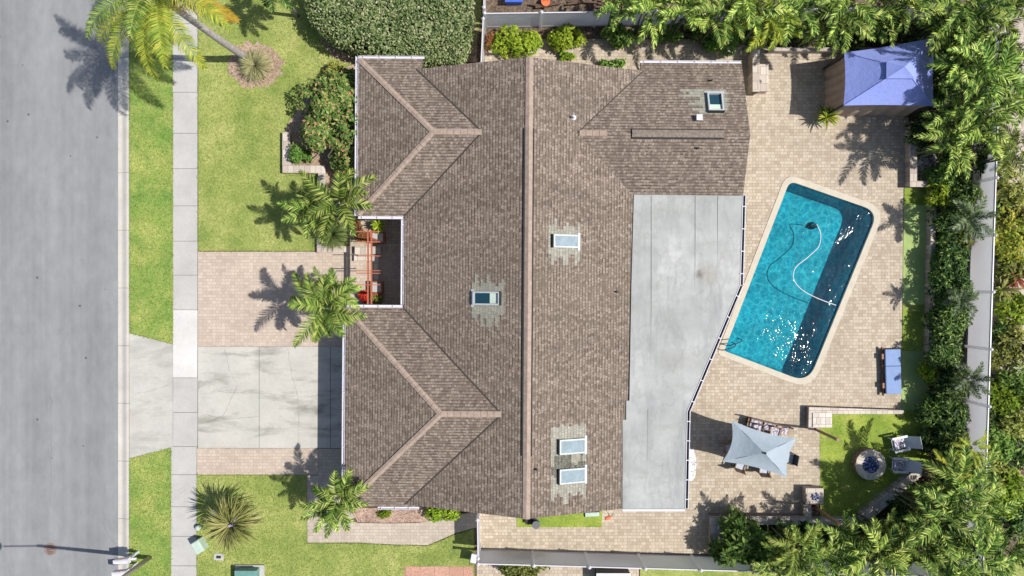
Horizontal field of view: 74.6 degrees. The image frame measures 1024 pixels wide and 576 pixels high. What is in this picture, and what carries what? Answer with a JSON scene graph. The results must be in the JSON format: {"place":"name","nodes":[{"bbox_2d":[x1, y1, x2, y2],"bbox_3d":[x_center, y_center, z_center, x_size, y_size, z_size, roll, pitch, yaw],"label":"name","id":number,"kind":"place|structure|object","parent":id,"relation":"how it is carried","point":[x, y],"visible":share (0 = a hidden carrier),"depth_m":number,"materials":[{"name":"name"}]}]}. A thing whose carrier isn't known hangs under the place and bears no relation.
{"place":"outdoors","nodes":[
{"label":"outdoors","id":0,"kind":"place"},
{"bbox_2d":[0,0,117,575],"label":"road","id":1,"kind":"structure","parent":0,"point":[58,206],"depth_m":34.99,"materials":[{"name":"asphalt"}]},
{"bbox_2d":[129,333,172,457],"bbox_3d":[-18.758,5.600,34.961,2.250,0.078,6.500,0,90,0],"label":"driveway apron","id":2,"kind":"object","parent":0,"point":[151,411],"visible":1,"depth_m":34.92,"materials":[{"name":"concrete"}]},
{"bbox_2d":[130,449,171,575],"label":"verge","id":3,"kind":"structure","parent":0,"point":[166,534],"depth_m":34.91,"materials":[{"name":"green plant"}]},
{"bbox_2d":[130,0,172,342],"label":"verge","id":4,"kind":"structure","parent":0,"point":[165,313],"depth_m":34.91,"materials":[{"name":"green plant"}]},
{"bbox_2d":[171,0,197,575],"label":"sidewalk","id":5,"kind":"structure","parent":0,"point":[185,296],"depth_m":34.91,"materials":[{"name":"concrete"}]},
{"bbox_2d":[173,310,197,377],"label":"sidewalk","id":6,"kind":"structure","parent":0,"point":[185,335],"depth_m":34.91,"materials":[{"name":"concrete"}]},
{"bbox_2d":[198,347,341,447],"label":"driveway","id":7,"kind":"structure","parent":0,"point":[279,421],"depth_m":34.91,"materials":[{"name":"concrete"}]},
{"bbox_2d":[198,252,400,345],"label":"front paver drive","id":8,"kind":"structure","parent":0,"point":[243,298],"depth_m":34.91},
{"bbox_2d":[287,271,367,347],"bbox_3d":[-8.483,0.961,32.348,3.858,5.309,3.531,0,90,0],"label":"palm tree","id":9,"kind":"object","parent":8,"relation":"on","point":[311,302],"visible":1,"depth_m":30.46,"materials":[{"name":"green plant"}]},
{"bbox_2d":[312,266,361,314],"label":"palm tree","id":10,"kind":"object","parent":8,"relation":"on","point":[352,300],"visible":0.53,"depth_m":31.29,"materials":[{"name":"green plant"}]},
{"bbox_2d":[197,475,473,575],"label":"front lawn","id":11,"kind":"structure","parent":0,"point":[283,535],"depth_m":34.91,"materials":[{"name":"green plant"}]},
{"bbox_2d":[198,488,265,555],"bbox_3d":[-13.851,11.558,33.305,3.217,3.209,3.292,0,90,0],"label":"spiky plant","id":12,"kind":"object","parent":11,"relation":"on","point":[230,523],"visible":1,"depth_m":32.63,"materials":[{"name":"green plant"}]},
{"bbox_2d":[198,0,480,250],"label":"front lawn","id":13,"kind":"structure","parent":0,"point":[255,172],"depth_m":34.91,"materials":[{"name":"green plant"}]},
{"bbox_2d":[227,41,285,89],"bbox_3d":[-13.334,-11.591,34.900,2.852,0.001,2.641,43,90,0],"label":"mulch bed","id":14,"kind":"object","parent":13,"relation":"on","point":[274,73],"visible":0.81,"depth_m":34.90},
{"bbox_2d":[83,0,248,81],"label":"queen palm","id":15,"kind":"object","parent":14,"relation":"on","point":[138,6],"visible":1,"depth_m":25.85,"materials":[{"name":"green plant"}]},
{"bbox_2d":[237,48,273,83],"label":"fountain grass","id":16,"kind":"object","parent":14,"relation":"on","point":[253,66],"depth_m":34.47,"materials":[{"name":"beige plant"}]},
{"bbox_2d":[127,0,482,575],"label":"grass","id":17,"kind":"structure","parent":13,"relation":"on","point":[169,296],"depth_m":34.90,"materials":[{"name":"plant"}]},
{"bbox_2d":[285,64,363,252],"bbox_3d":[-9.717,-6.817,34.900,4.100,0.001,9.967,0,90,0],"label":"mulch bed","id":18,"kind":"object","parent":13,"relation":"on","point":[293,130],"visible":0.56,"depth_m":34.90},
{"bbox_2d":[276,175,339,241],"bbox_3d":[-9.357,-3.565,32.907,2.923,4.193,2.570,39,90,0],"label":"palm tree","id":19,"kind":"object","parent":18,"relation":"on","point":[303,207],"visible":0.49,"depth_m":31.32,"materials":[{"name":"green plant"}]},
{"bbox_2d":[296,68,358,173],"bbox_3d":[-8.810,-8.409,33.515,3.999,3.037,5.476,0,90,0],"label":"flowering shrub","id":20,"kind":"object","parent":18,"relation":"on","point":[333,98],"visible":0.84,"depth_m":32.70,"materials":[{"name":"green plant"}]},
{"bbox_2d":[298,168,376,242],"bbox_3d":[-7.921,-3.830,32.418,3.429,5.169,3.616,0,90,0],"label":"palm tree","id":21,"kind":"object","parent":18,"relation":"on","point":[322,197],"visible":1,"depth_m":30.58,"materials":[{"name":"green plant"}]},
{"bbox_2d":[304,0,476,67],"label":"clipped hedge","id":22,"kind":"object","parent":13,"relation":"on","point":[436,33],"visible":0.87,"depth_m":33.02,"materials":[{"name":"green plant"}]},
{"bbox_2d":[307,448,476,544],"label":"side path","id":23,"kind":"structure","parent":0,"point":[409,533],"depth_m":34.91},
{"bbox_2d":[352,507,455,522],"bbox_3d":[-5.327,11.784,34.900,6.334,0.001,0.801,-1,90,0],"label":"mulch bed","id":24,"kind":"object","parent":23,"relation":"on","point":[369,515],"visible":0.7,"depth_m":34.90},
{"bbox_2d":[118,0,965,575],"bbox_3d":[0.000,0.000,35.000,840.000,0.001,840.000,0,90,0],"label":"ground","id":25,"kind":"structure","parent":0,"point":[590,32],"depth_m":35.00,"materials":[{"name":"soil"}]},
{"bbox_2d":[118,0,129,575],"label":"kerb","id":26,"kind":"structure","parent":25,"relation":"on","point":[123,309],"depth_m":34.96,"materials":[{"name":"concrete"}]},
{"bbox_2d":[197,448,317,474],"bbox_3d":[-13.225,9.017,34.956,6.283,0.087,1.367,0,90,0],"label":"paver border","id":27,"kind":"object","parent":25,"relation":"on","point":[257,461],"visible":1,"depth_m":34.91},
{"bbox_2d":[282,132,325,186],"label":"planter wall","id":28,"kind":"structure","parent":25,"relation":"on","point":[289,167],"depth_m":34.58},
{"bbox_2d":[297,468,369,538],"bbox_3d":[-8.151,9.866,32.873,2.763,4.259,3.142,37,90,0],"label":"palm tree","id":29,"kind":"object","parent":25,"relation":"on","point":[345,503],"visible":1,"depth_m":31.30,"materials":[{"name":"green plant"}]},
{"bbox_2d":[348,219,403,251],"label":"entry pavers","id":30,"kind":"object","parent":25,"relation":"on","point":[392,229],"visible":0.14,"depth_m":34.91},
{"bbox_2d":[490,24,543,58],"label":"shrub","id":31,"kind":"object","parent":25,"relation":"on","point":[519,43],"visible":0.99,"depth_m":34.11,"materials":[{"name":"green plant"}]},
{"bbox_2d":[342,56,749,519],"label":"house","id":32,"kind":"structure","parent":25,"relation":"on","point":[543,339],"depth_m":31.46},
{"bbox_2d":[516,511,601,526],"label":"plush turf","id":33,"kind":"structure","parent":25,"relation":"on","point":[575,520],"depth_m":34.93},
{"bbox_2d":[546,22,585,52],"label":"shrub","id":34,"kind":"object","parent":25,"relation":"on","point":[562,38],"visible":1,"depth_m":34.10,"materials":[{"name":"green plant"}]},
{"bbox_2d":[613,0,695,48],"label":"areca palm","id":35,"kind":"object","parent":25,"relation":"on","point":[645,5],"visible":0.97,"depth_m":31.59,"materials":[{"name":"green plant"}]},
{"bbox_2d":[658,0,705,33],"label":"areca palm","id":36,"kind":"object","parent":25,"relation":"on","point":[688,4],"visible":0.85,"depth_m":31.03,"materials":[{"name":"green plant"}]},
{"bbox_2d":[476,549,960,575],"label":"privacy fence","id":37,"kind":"object","parent":25,"relation":"on","point":[590,560],"visible":0.61,"depth_m":33.89,"materials":[{"name":"white plastic"}]},
{"bbox_2d":[683,0,763,48],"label":"areca palm","id":38,"kind":"object","parent":25,"relation":"on","point":[710,6],"visible":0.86,"depth_m":31.12,"materials":[{"name":"green plant"}]},
{"bbox_2d":[482,6,988,28],"bbox_3d":[11.308,-13.726,34.010,25.535,1.980,0.200,-1,90,0],"label":"privacy fence","id":39,"kind":"object","parent":25,"relation":"on","point":[541,18],"visible":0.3,"depth_m":33.98,"materials":[{"name":"white plastic"}]},
{"bbox_2d":[705,505,772,573],"bbox_3d":[11.572,12.759,33.898,2.976,2.250,3.170,18,90,0],"label":"broadleaf shrub","id":40,"kind":"object","parent":25,"relation":"on","point":[738,543],"visible":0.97,"depth_m":33.30,"materials":[{"name":"green plant"}]},
{"bbox_2d":[707,0,794,36],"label":"areca palm","id":41,"kind":"object","parent":25,"relation":"on","point":[737,8],"visible":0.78,"depth_m":30.66,"materials":[{"name":"green plant"}]},
{"bbox_2d":[734,0,803,52],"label":"areca palm","id":42,"kind":"object","parent":25,"relation":"on","point":[778,34],"visible":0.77,"depth_m":31.02,"materials":[{"name":"green plant"}]},
{"bbox_2d":[708,514,860,548],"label":"retaining wall","id":43,"kind":"structure","parent":25,"relation":"on","point":[714,531],"depth_m":34.45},
{"bbox_2d":[760,523,834,575],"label":"areca palm","id":44,"kind":"object","parent":25,"relation":"on","point":[778,560],"visible":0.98,"depth_m":31.53,"materials":[{"name":"green plant"}]},
{"bbox_2d":[759,0,835,47],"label":"areca palm","id":45,"kind":"object","parent":25,"relation":"on","point":[799,5],"visible":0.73,"depth_m":30.90,"materials":[{"name":"green plant"}]},
{"bbox_2d":[725,183,871,377],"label":"swimming pool","id":46,"kind":"structure","parent":25,"relation":"in","point":[783,322],"depth_m":36.28,"materials":[{"name":"liquid"}]},
{"bbox_2d":[792,0,864,56],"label":"areca palm","id":47,"kind":"object","parent":25,"relation":"on","point":[823,26],"visible":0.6,"depth_m":31.46,"materials":[{"name":"green plant"}]},
{"bbox_2d":[785,519,871,575],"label":"areca palm","id":48,"kind":"object","parent":25,"relation":"on","point":[836,546],"visible":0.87,"depth_m":31.75,"materials":[{"name":"green plant"}]},
{"bbox_2d":[822,510,873,575],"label":"areca palm","id":49,"kind":"object","parent":25,"relation":"on","point":[840,530],"visible":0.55,"depth_m":32.24,"materials":[{"name":"green plant"}]},
{"bbox_2d":[809,0,891,53],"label":"areca palm","id":50,"kind":"object","parent":25,"relation":"on","point":[834,9],"visible":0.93,"depth_m":30.73,"materials":[{"name":"green plant"}]},
{"bbox_2d":[806,406,903,429],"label":"seat wall","id":51,"kind":"structure","parent":25,"relation":"on","point":[810,410],"depth_m":34.55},
{"bbox_2d":[820,410,928,515],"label":"plush turf","id":52,"kind":"structure","parent":25,"relation":"on","point":[847,489],"depth_m":34.94,"materials":[{"name":"plant"}]},
{"bbox_2d":[851,447,885,479],"bbox_3d":[18.400,9.067,34.715,1.582,0.549,1.582,0,90,0],"label":"fire pit","id":53,"kind":"object","parent":52,"relation":"on","point":[867,463],"visible":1,"depth_m":34.44,"materials":[{"name":"stone"}]},
{"bbox_2d":[838,0,910,48],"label":"areca palm","id":54,"kind":"object","parent":25,"relation":"on","point":[893,9],"visible":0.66,"depth_m":31.18,"materials":[{"name":"green plant"}]},
{"bbox_2d":[839,516,915,575],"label":"areca palm","id":55,"kind":"object","parent":25,"relation":"on","point":[893,564],"visible":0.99,"depth_m":31.30,"materials":[{"name":"green plant"}]},
{"bbox_2d":[852,507,918,558],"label":"areca palm","id":56,"kind":"object","parent":25,"relation":"on","point":[891,519],"visible":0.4,"depth_m":32.01,"materials":[{"name":"green plant"}]},
{"bbox_2d":[855,472,921,522],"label":"retaining wall","id":57,"kind":"structure","parent":25,"relation":"on","point":[879,501],"depth_m":34.50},
{"bbox_2d":[871,0,949,31],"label":"areca palm","id":58,"kind":"object","parent":25,"relation":"on","point":[917,6],"visible":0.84,"depth_m":30.77,"materials":[{"name":"green plant"}]},
{"bbox_2d":[877,509,949,575],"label":"areca palm","id":59,"kind":"object","parent":25,"relation":"on","point":[905,531],"visible":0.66,"depth_m":31.68,"materials":[{"name":"green plant"}]},
{"bbox_2d":[912,392,971,436],"bbox_3d":[21.819,6.516,34.111,2.595,1.826,2.553,36,90,0],"label":"hedge shrub","id":60,"kind":"object","parent":25,"relation":"on","point":[951,416],"visible":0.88,"depth_m":33.74,"materials":[{"name":"green plant"}]},
{"bbox_2d":[916,427,967,462],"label":"hedge shrub","id":61,"kind":"object","parent":25,"relation":"on","point":[941,443],"visible":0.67,"depth_m":33.76,"materials":[{"name":"green plant"}]},
{"bbox_2d":[899,484,998,574],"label":"areca palm","id":62,"kind":"object","parent":25,"relation":"on","point":[960,529],"visible":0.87,"depth_m":30.91,"materials":[{"name":"green plant"}]},
{"bbox_2d":[915,532,983,575],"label":"areca palm","id":63,"kind":"object","parent":25,"relation":"on","point":[937,568],"visible":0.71,"depth_m":31.22,"materials":[{"name":"green plant"}]},
{"bbox_2d":[911,443,1005,528],"bbox_3d":[21.083,9.225,32.616,4.367,4.774,3.764,-41,90,0],"label":"areca palm","id":64,"kind":"object","parent":25,"relation":"on","point":[951,472],"visible":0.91,"depth_m":31.10,"materials":[{"name":"green plant"}]},
{"bbox_2d":[937,531,1017,575],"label":"areca palm","id":65,"kind":"object","parent":25,"relation":"on","point":[992,544],"visible":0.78,"depth_m":31.06,"materials":[{"name":"green plant"}]},
{"bbox_2d":[959,24,1000,571],"bbox_3d":[23.713,0.205,34.010,0.200,1.980,28.425,2,90,0],"label":"privacy fence","id":66,"kind":"object","parent":25,"relation":"on","point":[979,349],"visible":0.33,"depth_m":33.80,"materials":[{"name":"concrete"}]},
{"bbox_2d":[957,470,1023,544],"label":"areca palm","id":67,"kind":"object","parent":25,"relation":"on","point":[1000,507],"visible":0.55,"depth_m":31.14,"materials":[{"name":"green plant"}]},
{"bbox_2d":[981,521,1023,575],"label":"areca palm","id":68,"kind":"object","parent":25,"relation":"on","point":[1009,569],"visible":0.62,"depth_m":31.81,"materials":[{"name":"green plant"}]},
{"bbox_2d":[477,564,638,575],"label":"neighbour patio","id":69,"kind":"structure","parent":0,"point":[488,570],"depth_m":34.97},
{"bbox_2d":[486,0,697,12],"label":"neighbour yard","id":70,"kind":"structure","parent":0,"point":[496,6],"depth_m":34.97,"materials":[{"name":"stone"}]},
{"bbox_2d":[480,39,907,554],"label":"pool deck","id":71,"kind":"structure","parent":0,"point":[862,158],"depth_m":34.95,"materials":[{"name":"stone"}]},
{"bbox_2d":[723,421,796,476],"bbox_3d":[12.035,7.862,33.430,3.299,3.040,2.042,15,90,0],"label":"patio umbrella","id":72,"kind":"object","parent":71,"relation":"on","point":[759,449],"visible":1,"depth_m":32.55,"materials":[{"name":"grey fabric"}]},
{"bbox_2d":[718,177,879,383],"bbox_3d":[15.022,-0.341,35.005,5.453,0.160,10.200,21,90,0],"label":"pool coping","id":73,"kind":"object","parent":71,"relation":"on","point":[875,213],"visible":0.98,"depth_m":34.92,"materials":[{"name":"stone"}]},
{"bbox_2d":[823,39,933,117],"bbox_3d":[18.347,-10.509,33.175,4.498,3.650,3.382,0,90,0],"label":"gazebo","id":74,"kind":"object","parent":71,"relation":"on","point":[895,81],"visible":0.96,"depth_m":32.45,"materials":[{"name":"blue fabric"}]},
{"bbox_2d":[881,347,901,395],"bbox_3d":[19.550,4.301,34.778,0.940,0.445,2.500,-1,90,0],"label":"daybed","id":75,"kind":"object","parent":71,"relation":"on","point":[891,369],"visible":1,"depth_m":34.55,"materials":[{"name":"blue fabric"}]},
{"bbox_2d":[640,563,1023,575],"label":"neighbour side lawn","id":76,"kind":"structure","parent":0,"point":[659,572],"depth_m":34.96,"materials":[{"name":"green plant"}]},
{"bbox_2d":[901,38,970,407],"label":"garden soil","id":77,"kind":"structure","parent":0,"point":[912,118],"depth_m":34.99,"materials":[{"name":"brown soil"}]},
{"bbox_2d":[902,305,924,350],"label":"plush turf","id":78,"kind":"structure","parent":77,"relation":"on","point":[912,331],"depth_m":34.93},
{"bbox_2d":[902,205,926,304],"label":"lawn","id":79,"kind":"structure","parent":77,"relation":"on","point":[914,246],"depth_m":34.95,"materials":[{"name":"plant"}]},
{"bbox_2d":[901,351,928,435],"bbox_3d":[20.983,5.633,34.974,1.500,0.052,4.733,0,90,0],"label":"putting green","id":80,"kind":"object","parent":77,"relation":"on","point":[913,387],"visible":0.43,"depth_m":34.95,"materials":[{"name":"plant"}]},
{"bbox_2d":[905,125,928,187],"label":"retaining wall","id":81,"kind":"structure","parent":77,"relation":"on","point":[911,181],"depth_m":34.45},
{"bbox_2d":[923,191,935,356],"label":"retaining wall","id":82,"kind":"structure","parent":77,"relation":"on","point":[930,247],"depth_m":34.69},
{"bbox_2d":[924,328,963,374],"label":"hedge shrub","id":83,"kind":"object","parent":77,"relation":"on","point":[943,353],"visible":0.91,"depth_m":33.57,"materials":[{"name":"green plant"}]},
{"bbox_2d":[920,150,971,187],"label":"hedge shrub","id":84,"kind":"object","parent":77,"relation":"on","point":[936,174],"visible":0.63,"depth_m":33.95,"materials":[{"name":"green plant"}]},
{"bbox_2d":[925,363,968,405],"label":"hedge shrub","id":85,"kind":"object","parent":77,"relation":"on","point":[944,384],"visible":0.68,"depth_m":33.59,"materials":[{"name":"green plant"}]},
{"bbox_2d":[921,297,975,339],"bbox_3d":[22.192,1.548,34.197,2.548,1.661,2.013,-33,90,0],"label":"hedge shrub","id":86,"kind":"object","parent":77,"relation":"on","point":[952,324],"visible":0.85,"depth_m":33.69,"materials":[{"name":"green plant"}]},
{"bbox_2d":[926,203,971,248],"bbox_3d":[22.413,-3.280,34.248,2.520,1.556,2.424,-22,90,0],"label":"hedge shrub","id":87,"kind":"object","parent":77,"relation":"on","point":[941,223],"visible":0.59,"depth_m":33.96,"materials":[{"name":"green plant"}]},
{"bbox_2d":[928,235,970,282],"bbox_3d":[22.316,-1.470,34.243,2.108,1.552,2.642,40,90,0],"label":"hedge shrub","id":88,"kind":"object","parent":77,"relation":"on","point":[947,257],"visible":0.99,"depth_m":33.81,"materials":[{"name":"green plant"}]},
{"bbox_2d":[925,264,974,312],"bbox_3d":[22.106,-0.036,34.155,2.436,1.743,2.621,0,90,0],"label":"hedge shrub","id":89,"kind":"object","parent":77,"relation":"on","point":[957,285],"visible":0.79,"depth_m":33.80,"materials":[{"name":"green plant"}]},
{"bbox_2d":[921,87,990,151],"bbox_3d":[21.013,-7.902,33.034,3.294,3.938,3.173,0,90,0],"label":"areca palm","id":90,"kind":"object","parent":77,"relation":"on","point":[940,119],"visible":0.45,"depth_m":31.82,"materials":[{"name":"green plant"}]},
{"bbox_2d":[935,174,983,212],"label":"hedge shrub","id":91,"kind":"object","parent":77,"relation":"on","point":[967,193],"visible":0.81,"depth_m":33.66,"materials":[{"name":"green plant"}]},
{"bbox_2d":[913,103,1007,179],"bbox_3d":[20.827,-6.875,32.866,3.801,4.274,3.276,-40,90,0],"label":"areca palm","id":92,"kind":"object","parent":77,"relation":"on","point":[963,152],"visible":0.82,"depth_m":31.59,"materials":[{"name":"green plant"}]},
{"bbox_2d":[904,0,1017,46],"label":"areca palm","id":93,"kind":"object","parent":77,"relation":"on","point":[950,22],"visible":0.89,"depth_m":30.43,"materials":[{"name":"green plant"}]},
{"bbox_2d":[911,0,1010,63],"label":"areca palm","id":94,"kind":"object","parent":77,"relation":"on","point":[935,46],"visible":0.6,"depth_m":30.97,"materials":[{"name":"green plant"}]},
{"bbox_2d":[950,362,993,399],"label":"sparse palm","id":95,"kind":"object","parent":77,"relation":"on","point":[969,384],"visible":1,"depth_m":32.37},
{"bbox_2d":[946,194,998,243],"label":"sparse palm","id":96,"kind":"object","parent":77,"relation":"on","point":[961,220],"visible":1,"depth_m":32.19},
{"bbox_2d":[923,53,1023,132],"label":"areca palm","id":97,"kind":"object","parent":77,"relation":"on","point":[979,116],"visible":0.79,"depth_m":30.84,"materials":[{"name":"green plant"}]},
{"bbox_2d":[932,92,1016,159],"bbox_3d":[21.742,-7.592,32.686,3.452,4.634,3.000,26,90,0],"label":"areca palm","id":98,"kind":"object","parent":77,"relation":"on","point":[991,139],"visible":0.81,"depth_m":30.97,"materials":[{"name":"green plant"}]},
{"bbox_2d":[925,16,1023,102],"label":"areca palm","id":99,"kind":"object","parent":77,"relation":"on","point":[971,54],"visible":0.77,"depth_m":30.73,"materials":[{"name":"green plant"}]},
{"bbox_2d":[941,33,1023,109],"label":"areca palm","id":100,"kind":"object","parent":77,"relation":"on","point":[1005,65],"visible":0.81,"depth_m":30.51,"materials":[{"name":"green plant"}]},
{"bbox_2d":[941,0,1023,58],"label":"areca palm","id":101,"kind":"object","parent":77,"relation":"on","point":[1010,28],"visible":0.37,"depth_m":30.81,"materials":[{"name":"green plant"}]},
{"bbox_2d":[971,124,1023,184],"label":"areca palm","id":102,"kind":"object","parent":77,"relation":"on","point":[1004,165],"visible":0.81,"depth_m":31.73,"materials":[{"name":"green plant"}]},
{"bbox_2d":[971,1,1023,373],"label":"neighbour yard","id":103,"kind":"structure","parent":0,"point":[1020,26],"depth_m":34.99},
{"bbox_2d":[990,333,1019,370],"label":"bush","id":104,"kind":"object","parent":103,"relation":"on","point":[1005,350],"visible":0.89,"depth_m":34.11,"materials":[{"name":"green plant"}]},
{"bbox_2d":[992,291,1023,325],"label":"bush","id":105,"kind":"object","parent":103,"relation":"on","point":[1018,306],"visible":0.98,"depth_m":34.09,"materials":[{"name":"green plant"}]},
{"bbox_2d":[994,204,1023,262],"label":"bush","id":106,"kind":"object","parent":103,"relation":"on","point":[1011,237],"visible":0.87,"depth_m":33.74,"materials":[{"name":"green plant"}]},
{"bbox_2d":[996,157,1023,206],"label":"bush","id":107,"kind":"object","parent":103,"relation":"on","point":[1012,190],"visible":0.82,"depth_m":33.65,"materials":[{"name":"green plant"}]},
{"bbox_2d":[984,374,1023,562],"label":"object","id":108,"kind":"object","parent":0,"point":[1012,542],"depth_m":34.98,"materials":[{"name":"plant"}]},
{"bbox_2d":[989,377,1016,415],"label":"bush","id":109,"kind":"object","parent":108,"relation":"on","point":[995,399],"visible":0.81,"depth_m":33.98,"materials":[{"name":"green plant"}]},
{"bbox_2d":[988,424,1020,464],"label":"bush","id":110,"kind":"object","parent":108,"relation":"on","point":[1006,447],"visible":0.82,"depth_m":33.75,"materials":[{"name":"green plant"}]},
{"bbox_2d":[988,465,1023,520],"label":"bush","id":111,"kind":"object","parent":108,"relation":"on","point":[1012,481],"visible":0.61,"depth_m":33.75,"materials":[{"name":"green plant"}]},
{"bbox_2d":[994,362,1023,397],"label":"bush","id":112,"kind":"object","parent":108,"relation":"on","point":[1012,377],"visible":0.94,"depth_m":34.00,"materials":[{"name":"green plant"}]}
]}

